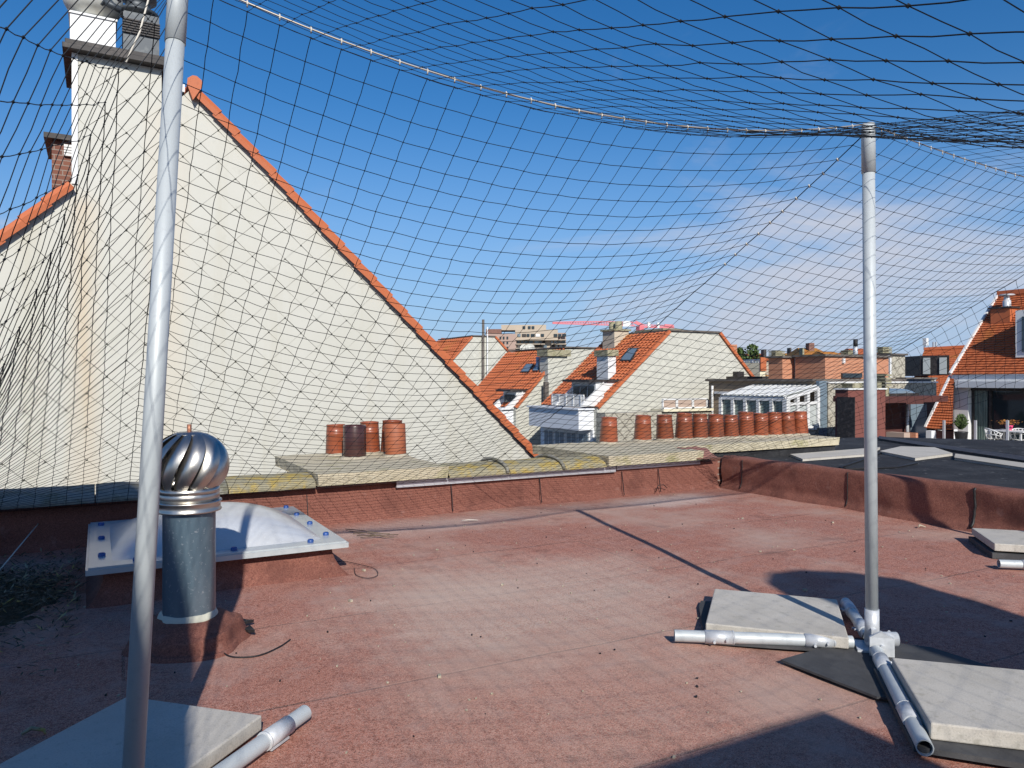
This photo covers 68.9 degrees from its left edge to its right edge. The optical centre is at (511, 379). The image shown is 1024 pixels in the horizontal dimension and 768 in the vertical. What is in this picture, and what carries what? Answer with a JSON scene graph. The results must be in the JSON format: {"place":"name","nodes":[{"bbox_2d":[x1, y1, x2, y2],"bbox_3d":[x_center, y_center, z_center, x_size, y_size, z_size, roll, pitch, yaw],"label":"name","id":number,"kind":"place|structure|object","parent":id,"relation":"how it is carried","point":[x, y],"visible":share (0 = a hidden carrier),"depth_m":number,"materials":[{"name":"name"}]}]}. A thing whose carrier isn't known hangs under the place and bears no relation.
{"place":"outdoors","nodes":[
{"label":"outdoors","id":0,"kind":"place"},
{"bbox_2d":[0,0,538,493],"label":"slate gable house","id":1,"kind":"structure","parent":0,"point":[116,312],"depth_m":10.66,"materials":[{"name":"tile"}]},
{"bbox_2d":[437,319,509,385],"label":"gable house","id":2,"kind":"structure","parent":0,"point":[451,345],"depth_m":61.40,"materials":[{"name":"paint"}]},
{"bbox_2d":[0,488,1023,767],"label":"roof deck","id":3,"kind":"structure","parent":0,"point":[436,592],"depth_m":3.68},
{"bbox_2d":[21,726,45,735],"bbox_3d":[-1.750,1.286,2.736,0.084,0.029,0.029,0,0,-16],"label":"bark scrap","id":4,"kind":"object","parent":3,"relation":"on","point":[33,728],"visible":1,"depth_m":2.74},
{"bbox_2d":[0,572,69,625],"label":"moss mound","id":5,"kind":"object","parent":3,"relation":"on","point":[14,615],"visible":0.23,"depth_m":4.35,"materials":[{"name":"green plant"}]},
{"bbox_2d":[0,545,87,706],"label":"leaf debris","id":6,"kind":"object","parent":3,"relation":"on","point":[7,577],"visible":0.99,"depth_m":4.42,"materials":[{"name":"black plant"}]},
{"bbox_2d":[121,424,290,663],"bbox_3d":[-1.516,0.767,3.689,0.763,1.089,0.606,0,0,32],"label":"turbine vent","id":7,"kind":"object","parent":3,"relation":"on","point":[192,622],"visible":0.86,"depth_m":3.61,"materials":[{"name":"silver metal"}]},
{"bbox_2d":[122,0,311,767],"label":"net pole","id":8,"kind":"object","parent":3,"relation":"on","point":[274,736],"visible":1,"depth_m":2.22,"materials":[{"name":"metal"}]},
{"bbox_2d":[125,0,148,62],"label":"guy string","id":9,"kind":"object","parent":8,"relation":"attached to","point":[138,34],"visible":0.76,"depth_m":2.36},
{"bbox_2d":[0,0,1023,511],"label":"gull net","id":10,"kind":"object","parent":8,"relation":"attached to","point":[910,132],"visible":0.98,"depth_m":3.29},
{"bbox_2d":[239,0,863,133],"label":"steel cable","id":11,"kind":"object","parent":8,"relation":"attached to","point":[310,28],"visible":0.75,"depth_m":2.79,"materials":[{"name":"metal"}]},
{"bbox_2d":[85,502,348,608],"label":"skylight dome","id":12,"kind":"structure","parent":3,"relation":"on","point":[257,545],"depth_m":4.84,"materials":[{"name":"plastic"}]},
{"bbox_2d":[337,561,377,577],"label":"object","id":13,"kind":"object","parent":3,"relation":"on","point":[363,565],"visible":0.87,"depth_m":5.13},
{"bbox_2d":[346,529,398,537],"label":"loose sticks","id":14,"kind":"object","parent":3,"relation":"on","point":[372,535],"visible":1,"depth_m":6.24,"materials":[{"name":"plant"}]},
{"bbox_2d":[55,494,1013,758],"bbox_3d":[0.171,1.300,4.526,7.688,0.028,5.350,0,0,-29],"label":"grit","id":15,"kind":"object","parent":3,"relation":"on","point":[565,618],"visible":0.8,"depth_m":4.10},
{"bbox_2d":[699,601,818,650],"bbox_3d":[1.300,1.288,3.930,0.607,0.012,0.694,0,0,13],"label":"rubber mat","id":16,"kind":"object","parent":3,"relation":"on","point":[704,607],"visible":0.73,"depth_m":3.62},
{"bbox_2d":[706,589,848,648],"bbox_3d":[1.394,1.252,3.962,0.660,0.055,0.660,0,0,19],"label":"paving slab","id":17,"kind":"object","parent":16,"relation":"on","point":[737,611],"depth_m":3.88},
{"bbox_2d":[674,122,933,755],"bbox_3d":[1.634,0.035,3.406,1.260,2.521,1.321,0,0,-29],"label":"net pole","id":18,"kind":"object","parent":3,"relation":"on","point":[877,644],"visible":0.95,"depth_m":3.55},
{"bbox_2d":[875,126,1022,176],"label":"steel cable","id":19,"kind":"object","parent":18,"relation":"attached to","point":[953,155],"visible":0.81,"depth_m":3.95,"materials":[{"name":"metal"}]},
{"bbox_2d":[677,446,1023,531],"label":"parapet","id":20,"kind":"structure","parent":3,"relation":"on","point":[964,506],"depth_m":7.11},
{"bbox_2d":[781,638,991,699],"bbox_3d":[1.754,1.289,3.271,0.760,0.010,0.820,0,0,-29],"label":"rubber mat","id":21,"kind":"object","parent":3,"relation":"on","point":[851,668],"visible":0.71,"depth_m":3.39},
{"bbox_2d":[873,667,1023,767],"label":"rubber mat","id":22,"kind":"object","parent":3,"relation":"on","point":[1006,757],"visible":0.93,"depth_m":2.54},
{"bbox_2d":[892,658,1023,749],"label":"paving slab","id":23,"kind":"object","parent":22,"relation":"on","point":[971,704],"depth_m":2.79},
{"bbox_2d":[968,536,1023,559],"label":"rubber mat","id":24,"kind":"object","parent":3,"relation":"on","point":[984,548],"visible":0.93,"depth_m":5.42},
{"bbox_2d":[972,528,1023,552],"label":"paving slab","id":25,"kind":"object","parent":24,"relation":"on","point":[1003,540],"depth_m":5.59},
{"bbox_2d":[997,559,1023,569],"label":"net pole","id":26,"kind":"object","parent":3,"relation":"on","point":[1016,564],"visible":1,"depth_m":5.07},
{"bbox_2d":[0,0,1023,376],"label":"sky","id":27,"kind":"structure","parent":0,"point":[975,16],"materials":[{"name":"blue"}]},
{"bbox_2d":[478,346,595,444],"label":"gable house","id":28,"kind":"structure","parent":0,"point":[519,361],"depth_m":47.17,"materials":[{"name":"orange tile"}]},
{"bbox_2d":[520,364,533,372],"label":"roof window","id":29,"kind":"structure","parent":28,"relation":"in","point":[527,366],"depth_m":49.05,"materials":[{"name":"blue glass"}]},
{"bbox_2d":[526,321,752,444],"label":"gable house","id":30,"kind":"structure","parent":0,"point":[681,335],"depth_m":38.89,"materials":[{"name":"white tile"}]},
{"bbox_2d":[544,428,553,444],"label":"window","id":31,"kind":"structure","parent":30,"relation":"in","point":[548,439],"depth_m":40.29,"materials":[{"name":"blue glass"}]},
{"bbox_2d":[555,429,564,443],"bbox_3d":[2.524,3.511,39.328,0.079,1.750,0.946,0,0,-29],"label":"window","id":32,"kind":"structure","parent":30,"relation":"in","point":[557,432],"depth_m":39.32,"materials":[{"name":"blue glass"}]},
{"bbox_2d":[566,430,576,442],"bbox_3d":[3.057,3.511,38.366,0.079,1.750,0.946,0,0,-29],"label":"window","id":33,"kind":"structure","parent":30,"relation":"in","point":[568,434],"depth_m":38.33,"materials":[{"name":"blue glass"}]},
{"bbox_2d":[578,432,589,442],"bbox_3d":[3.591,3.511,37.403,0.079,1.750,0.946,0,0,-29],"label":"window","id":34,"kind":"structure","parent":30,"relation":"in","point":[583,436],"depth_m":37.35,"materials":[{"name":"blue glass"}]},
{"bbox_2d":[619,348,638,361],"bbox_3d":[6.208,-1.310,39.295,0.949,0.827,1.265,0,0,-29],"label":"roof window","id":35,"kind":"structure","parent":30,"relation":"in","point":[628,356],"depth_m":39.19,"materials":[{"name":"blue glass"}]},
{"bbox_2d":[596,408,713,441],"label":"rough slate wall","id":36,"kind":"structure","parent":0,"point":[622,434],"depth_m":34.53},
{"bbox_2d":[662,398,707,408],"bbox_3d":[8.392,1.148,36.208,2.857,0.494,0.070,0,0,-29],"label":"glazed screen","id":37,"kind":"object","parent":36,"relation":"on","point":[687,402],"visible":0.77,"depth_m":36.18,"materials":[{"name":"glass"}]},
{"bbox_2d":[737,344,759,362],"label":"leafy tree","id":38,"kind":"object","parent":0,"point":[750,351],"visible":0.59,"depth_m":74.29,"materials":[{"name":"green plant"}]},
{"bbox_2d":[743,359,759,362],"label":"white railing","id":39,"kind":"object","parent":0,"point":[754,360],"visible":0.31,"depth_m":53.22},
{"bbox_2d":[745,357,765,375],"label":"orange hung wall","id":40,"kind":"structure","parent":0,"point":[758,368],"depth_m":50.11,"materials":[{"name":"tile"}]},
{"bbox_2d":[745,349,768,374],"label":"distant house","id":41,"kind":"structure","parent":0,"point":[763,351],"depth_m":85.64,"materials":[{"name":"beige tile"}]},
{"bbox_2d":[765,356,794,378],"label":"brick roof block","id":42,"kind":"structure","parent":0,"point":[774,371],"depth_m":37.46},
{"bbox_2d":[768,351,784,355],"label":"louvred chimney","id":43,"kind":"object","parent":42,"relation":"on","point":[778,353],"visible":0.62,"depth_m":60.28,"materials":[{"name":"stone"}]},
{"bbox_2d":[705,371,937,436],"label":"flat roof house","id":44,"kind":"structure","parent":0,"point":[829,395],"depth_m":34.56,"materials":[{"name":"grey concrete"}]},
{"bbox_2d":[719,384,819,435],"bbox_3d":[11.332,1.855,33.076,2.114,3.290,3.890,0,0,-29],"label":"conservatory","id":45,"kind":"object","parent":44,"relation":"attached to","point":[762,400],"visible":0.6,"depth_m":32.05,"materials":[{"name":"white painted metal"},{"name":"glass"}]},
{"bbox_2d":[792,354,891,378],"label":"brick roof block","id":46,"kind":"structure","parent":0,"point":[882,364],"depth_m":36.53,"materials":[{"name":"orange brick"}]},
{"bbox_2d":[841,350,852,354],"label":"louvred chimney","id":47,"kind":"object","parent":46,"relation":"on","point":[845,352],"visible":0.4,"depth_m":62.22,"materials":[{"name":"stone"}]},
{"bbox_2d":[853,339,857,354],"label":"black flue","id":48,"kind":"object","parent":46,"relation":"on","point":[855,344],"visible":0.64,"depth_m":59.87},
{"bbox_2d":[877,347,891,353],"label":"louvred chimney","id":49,"kind":"object","parent":46,"relation":"on","point":[883,348],"visible":0.55,"depth_m":60.26,"materials":[{"name":"stone"}]},
{"bbox_2d":[840,349,877,353],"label":"distant house","id":50,"kind":"structure","parent":0,"point":[860,350],"depth_m":78.33,"materials":[{"name":"brick"}]},
{"bbox_2d":[855,353,907,378],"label":"slated roof block","id":51,"kind":"structure","parent":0,"point":[900,369],"depth_m":40.80,"materials":[{"name":"stone"}]},
{"bbox_2d":[896,377,937,380],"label":"slated roof block","id":52,"kind":"structure","parent":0,"point":[933,378],"depth_m":40.76,"materials":[{"name":"stone"}]},
{"bbox_2d":[905,345,964,394],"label":"orange roof house","id":53,"kind":"structure","parent":0,"point":[930,362],"depth_m":47.45,"materials":[{"name":"tile"}]},
{"bbox_2d":[923,338,936,349],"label":"phone mast","id":54,"kind":"object","parent":53,"relation":"on","point":[924,342],"visible":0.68,"depth_m":51.95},
{"bbox_2d":[924,289,1023,440],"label":"terrace house","id":55,"kind":"structure","parent":0,"point":[1008,406],"depth_m":29.61,"materials":[{"name":"orange tile"}]},
{"bbox_2d":[971,388,1023,440],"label":"sliding door","id":56,"kind":"structure","parent":55,"relation":"in","point":[1010,406],"depth_m":29.14,"materials":[{"name":"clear glass"}]},
{"label":"ground","id":57,"kind":"structure","parent":0,"visible":0},
{"bbox_2d":[486,325,565,349],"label":"apartment block","id":58,"kind":"structure","parent":57,"relation":"on","point":[540,335],"depth_m":230.00,"materials":[{"name":"beige concrete"}]},
{"bbox_2d":[552,321,673,330],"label":"tower crane jib","id":59,"kind":"object","parent":57,"relation":"on","point":[640,327],"visible":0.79,"depth_m":209.86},
{"bbox_2d":[712,445,834,457],"bbox_3d":[2.567,5.620,10.118,4.300,9.360,0.990,0,0,-29],"label":"chimney breast","id":60,"kind":"object","parent":57,"relation":"on","point":[777,453],"visible":0.08,"depth_m":10.22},
{"bbox_2d":[532,442,703,465],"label":"chimney slab","id":61,"kind":"structure","parent":60,"relation":"on","point":[657,450],"depth_m":8.73,"materials":[{"name":"concrete"}]},
{"bbox_2d":[598,417,619,444],"bbox_3d":[1.267,0.662,9.764,0.300,0.344,0.304,2,1,40],"label":"chimney pot","id":62,"kind":"object","parent":61,"relation":"on","point":[609,420],"visible":0.81,"depth_m":9.67,"materials":[{"name":"ceramic"}]},
{"bbox_2d":[625,435,839,452],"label":"chimney slab","id":63,"kind":"structure","parent":60,"relation":"on","point":[827,442],"depth_m":10.14,"materials":[{"name":"concrete"}]},
{"bbox_2d":[631,415,652,441],"bbox_3d":[1.777,0.659,10.146,0.300,0.350,0.304,0,1,-33],"label":"chimney pot","id":64,"kind":"object","parent":63,"relation":"on","point":[642,421],"visible":0.91,"depth_m":10.05,"materials":[{"name":"ceramic"}]},
{"bbox_2d":[655,414,675,440],"bbox_3d":[2.103,0.658,10.283,0.300,0.352,0.304,-2,0,-42],"label":"chimney pot","id":65,"kind":"object","parent":63,"relation":"on","point":[663,423],"visible":0.85,"depth_m":10.19,"materials":[{"name":"ceramic"}]},
{"bbox_2d":[675,413,694,440],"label":"chimney pot","id":66,"kind":"object","parent":63,"relation":"on","point":[681,416],"visible":0.81,"depth_m":10.27,"materials":[{"name":"ceramic"}]},
{"bbox_2d":[692,414,709,439],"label":"chimney pot","id":67,"kind":"object","parent":63,"relation":"on","point":[698,423],"visible":0.77,"depth_m":10.38,"materials":[{"name":"ceramic"}]},
{"bbox_2d":[708,414,725,438],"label":"chimney pot","id":68,"kind":"object","parent":63,"relation":"on","point":[713,423],"visible":0.69,"depth_m":10.51,"materials":[{"name":"ceramic"}]},
{"bbox_2d":[723,415,740,437],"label":"chimney pot","id":69,"kind":"object","parent":63,"relation":"on","point":[729,425],"visible":0.77,"depth_m":10.62,"materials":[{"name":"ceramic"}]},
{"bbox_2d":[738,412,756,437],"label":"chimney pot","id":70,"kind":"object","parent":63,"relation":"on","point":[744,429],"visible":0.78,"depth_m":10.76,"materials":[{"name":"ceramic"}]},
{"bbox_2d":[753,413,769,436],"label":"chimney pot","id":71,"kind":"object","parent":63,"relation":"on","point":[764,419],"visible":0.69,"depth_m":10.86,"materials":[{"name":"ceramic"}]},
{"bbox_2d":[767,412,783,436],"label":"chimney pot","id":72,"kind":"object","parent":63,"relation":"on","point":[778,425],"visible":0.66,"depth_m":10.97,"materials":[{"name":"ceramic"}]},
{"bbox_2d":[781,412,797,435],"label":"chimney pot","id":73,"kind":"object","parent":63,"relation":"on","point":[788,424],"visible":0.6,"depth_m":11.08,"materials":[{"name":"ceramic"}]},
{"bbox_2d":[792,411,809,434],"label":"chimney pot","id":74,"kind":"object","parent":63,"relation":"on","point":[799,424],"visible":0.71,"depth_m":11.19,"materials":[{"name":"ceramic"}]},
{"bbox_2d":[785,343,821,355],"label":"distant house","id":75,"kind":"structure","parent":57,"relation":"on","point":[806,349],"depth_m":84.00,"materials":[{"name":"tile"}]},
{"bbox_2d":[814,352,839,353],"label":"distant house","id":76,"kind":"structure","parent":57,"relation":"on","point":[825,353],"depth_m":80.55,"materials":[{"name":"tile"}]},
{"bbox_2d":[760,437,1023,488],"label":"black flat roof","id":77,"kind":"structure","parent":57,"relation":"on","point":[948,468],"depth_m":9.27,"materials":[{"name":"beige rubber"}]},
{"bbox_2d":[790,447,879,460],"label":"concrete beam","id":78,"kind":"structure","parent":77,"relation":"on","point":[835,454],"depth_m":10.06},
{"bbox_2d":[839,452,917,469],"bbox_3d":[4.812,1.028,9.494,0.662,0.021,2.656,0,0,38],"label":"roof cable","id":79,"kind":"object","parent":77,"relation":"on","point":[851,463],"visible":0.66,"depth_m":8.85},
{"bbox_2d":[880,446,952,460],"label":"concrete beam","id":80,"kind":"structure","parent":77,"relation":"on","point":[913,453],"depth_m":10.28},
{"bbox_2d":[879,436,1023,462],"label":"metal edge strip","id":81,"kind":"object","parent":77,"relation":"on","point":[1009,457],"visible":0.96,"depth_m":10.78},
{"bbox_2d":[954,454,1023,470],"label":"concrete beam","id":82,"kind":"structure","parent":77,"relation":"on","point":[993,462],"depth_m":9.15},
{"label":"terrace floor","id":83,"kind":"structure","parent":57,"relation":"on","visible":0},
{"bbox_2d":[833,388,952,437],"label":"stair house","id":84,"kind":"structure","parent":83,"relation":"on","point":[913,426],"depth_m":27.05,"materials":[{"name":"brown brick"}]},
{"bbox_2d":[837,397,854,437],"bbox_3d":[11.675,1.652,26.100,0.028,2.096,0.700,0,0,-29],"label":"side door","id":85,"kind":"structure","parent":84,"relation":"in","point":[841,400],"depth_m":26.10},
{"bbox_2d":[835,383,861,387],"bbox_3d":[12.329,0.388,27.356,0.508,0.519,0.720,0,0,-29],"label":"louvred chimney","id":86,"kind":"object","parent":84,"relation":"on","point":[844,385],"visible":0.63,"depth_m":27.14,"materials":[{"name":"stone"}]},
{"bbox_2d":[877,374,891,395],"bbox_3d":[13.959,0.195,28.309,0.312,0.850,0.720,0,0,-29],"label":"louvred chimney","id":87,"kind":"object","parent":84,"relation":"on","point":[882,378],"visible":0.45,"depth_m":28.05,"materials":[{"name":"stone"}]},
{"bbox_2d":[889,388,918,395],"bbox_3d":[14.787,0.475,29.006,1.812,0.276,1.000,0,0,-29],"label":"blue rooflight","id":88,"kind":"object","parent":84,"relation":"on","point":[898,392],"visible":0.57,"depth_m":28.60,"materials":[{"name":"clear glass"}]},
{"bbox_2d":[909,404,926,437],"bbox_3d":[16.803,1.853,30.889,1.083,1.693,0.059,0,0,-29],"label":"door","id":89,"kind":"structure","parent":84,"relation":"in","point":[917,426],"depth_m":30.85,"materials":[{"name":"blue glass"}]},
{"bbox_2d":[886,432,909,437],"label":"rendered block","id":90,"kind":"structure","parent":83,"relation":"on","point":[898,434],"depth_m":27.29,"materials":[{"name":"concrete"}]},
{"bbox_2d":[907,432,917,437],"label":"brick pier","id":91,"kind":"structure","parent":83,"relation":"on","point":[913,435],"depth_m":27.07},
{"bbox_2d":[926,429,957,438],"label":"white wall","id":92,"kind":"structure","parent":83,"relation":"on","point":[930,433],"depth_m":29.28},
{"bbox_2d":[953,414,968,438],"bbox_3d":[17.015,1.903,28.306,0.568,1.294,0.503,0,0,-29],"label":"potted shrub","id":93,"kind":"object","parent":83,"relation":"on","point":[961,423],"visible":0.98,"depth_m":28.21,"materials":[{"name":"green plant"}]},
{"bbox_2d":[942,420,1008,439],"bbox_3d":[16.233,2.110,26.201,0.070,1.479,2.236,0,0,-29],"label":"glass balustrade","id":94,"kind":"object","parent":83,"relation":"on","point":[975,429],"visible":0.36,"depth_m":26.14,"materials":[{"name":"metal"}]},
{"bbox_2d":[984,428,1004,439],"bbox_3d":[17.222,2.134,26.615,0.673,0.844,0.675,0,0,1],"label":"garden chair","id":95,"kind":"object","parent":83,"relation":"on","point":[987,434],"visible":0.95,"depth_m":26.51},
{"bbox_2d":[987,429,1023,440],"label":"garden table","id":96,"kind":"object","parent":83,"relation":"on","point":[1004,431],"visible":0.49,"depth_m":26.47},
{"bbox_2d":[991,419,1017,429],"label":"flower pot","id":97,"kind":"object","parent":96,"relation":"on","point":[1010,426],"visible":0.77,"depth_m":26.53,"materials":[{"name":"tile"}]},
{"bbox_2d":[1009,428,1023,440],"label":"garden chair","id":98,"kind":"object","parent":83,"relation":"on","point":[1010,434],"visible":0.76,"depth_m":26.49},
{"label":"rubber mat","id":99,"kind":"object","parent":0,"visible":0},
{"bbox_2d":[0,698,260,767],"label":"paving slab","id":100,"kind":"object","parent":99,"relation":"on","point":[182,736],"depth_m":2.55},
{"bbox_3d":[-1.680,5.620,7.878,1.100,9.360,1.190,0,0,-29],"label":"chimney breast","id":101,"kind":"object","parent":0,"visible":0},
{"bbox_2d":[275,453,448,485],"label":"chimney slab","id":102,"kind":"structure","parent":101,"relation":"on","point":[318,461],"depth_m":7.13,"materials":[{"name":"concrete"}]},
{"bbox_2d":[324,424,344,455],"bbox_3d":[-1.943,0.663,8.243,0.298,0.341,0.294,-2,-1,-10],"label":"chimney pot","id":103,"kind":"object","parent":102,"relation":"on","point":[336,438],"visible":0.75,"depth_m":8.15,"materials":[{"name":"ceramic"}]},
{"bbox_2d":[340,424,367,459],"bbox_3d":[-1.667,0.657,7.901,0.300,0.354,0.304,0,1,30],"label":"chimney pot","id":104,"kind":"object","parent":102,"relation":"on","point":[355,430],"visible":0.88,"depth_m":7.80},
{"bbox_2d":[360,421,379,454],"bbox_3d":[-1.606,0.653,8.418,0.300,0.361,0.304,0,1,7],"label":"chimney pot","id":105,"kind":"object","parent":102,"relation":"on","point":[372,428],"visible":0.65,"depth_m":8.32,"materials":[{"name":"ceramic"}]},
{"bbox_2d":[378,420,401,454],"bbox_3d":[-1.340,0.644,8.357,0.318,0.380,0.322,0,1,-42],"label":"chimney pot","id":106,"kind":"object","parent":102,"relation":"on","point":[382,439],"visible":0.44,"depth_m":8.28,"materials":[{"name":"ceramic"}]},
{"bbox_2d":[382,423,408,457],"bbox_3d":[-1.272,0.658,8.126,0.304,0.353,0.300,-1,0,42],"label":"chimney pot","id":107,"kind":"object","parent":102,"relation":"on","point":[392,438],"visible":0.87,"depth_m":8.03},
{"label":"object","id":108,"kind":"object","parent":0,"visible":0},
{"bbox_2d":[0,457,721,555],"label":"back parapet","id":109,"kind":"structure","parent":108,"relation":"on","point":[58,528],"depth_m":7.14,"materials":[{"name":"brown brick"}]},
{"bbox_2d":[0,523,38,568],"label":"guy string","id":110,"kind":"object","parent":109,"relation":"attached to","point":[19,546],"visible":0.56,"depth_m":5.21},
{"bbox_2d":[0,484,94,509],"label":"coping stone","id":111,"kind":"object","parent":109,"relation":"on","point":[80,498],"visible":0.75,"depth_m":5.68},
{"bbox_2d":[96,480,227,502],"bbox_3d":[-2.933,0.897,6.251,0.962,0.113,0.609,0,0,-29],"label":"coping stone","id":112,"kind":"object","parent":109,"relation":"on","point":[133,490],"visible":0.32,"depth_m":5.91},
{"bbox_2d":[225,472,315,493],"bbox_3d":[-2.190,0.899,6.663,0.722,0.110,0.608,0,0,-29],"label":"coping stone","id":113,"kind":"object","parent":109,"relation":"on","point":[278,484],"visible":0.79,"depth_m":6.48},
{"bbox_2d":[441,457,509,477],"bbox_3d":[-0.459,0.878,7.624,0.662,0.143,0.654,0,0,-29],"label":"coping stone","id":114,"kind":"object","parent":109,"relation":"on","point":[489,470],"visible":0.7,"depth_m":7.45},
{"bbox_2d":[503,454,565,473],"bbox_3d":[0.128,0.879,7.948,0.662,0.144,0.654,0,0,-29],"label":"coping stone","id":115,"kind":"object","parent":109,"relation":"on","point":[519,463],"visible":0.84,"depth_m":7.77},
{"bbox_2d":[558,454,606,469],"bbox_3d":[0.653,0.898,8.238,0.522,0.112,0.606,0,0,-29],"label":"coping stone","id":116,"kind":"object","parent":109,"relation":"on","point":[579,460],"visible":0.61,"depth_m":8.05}
]}

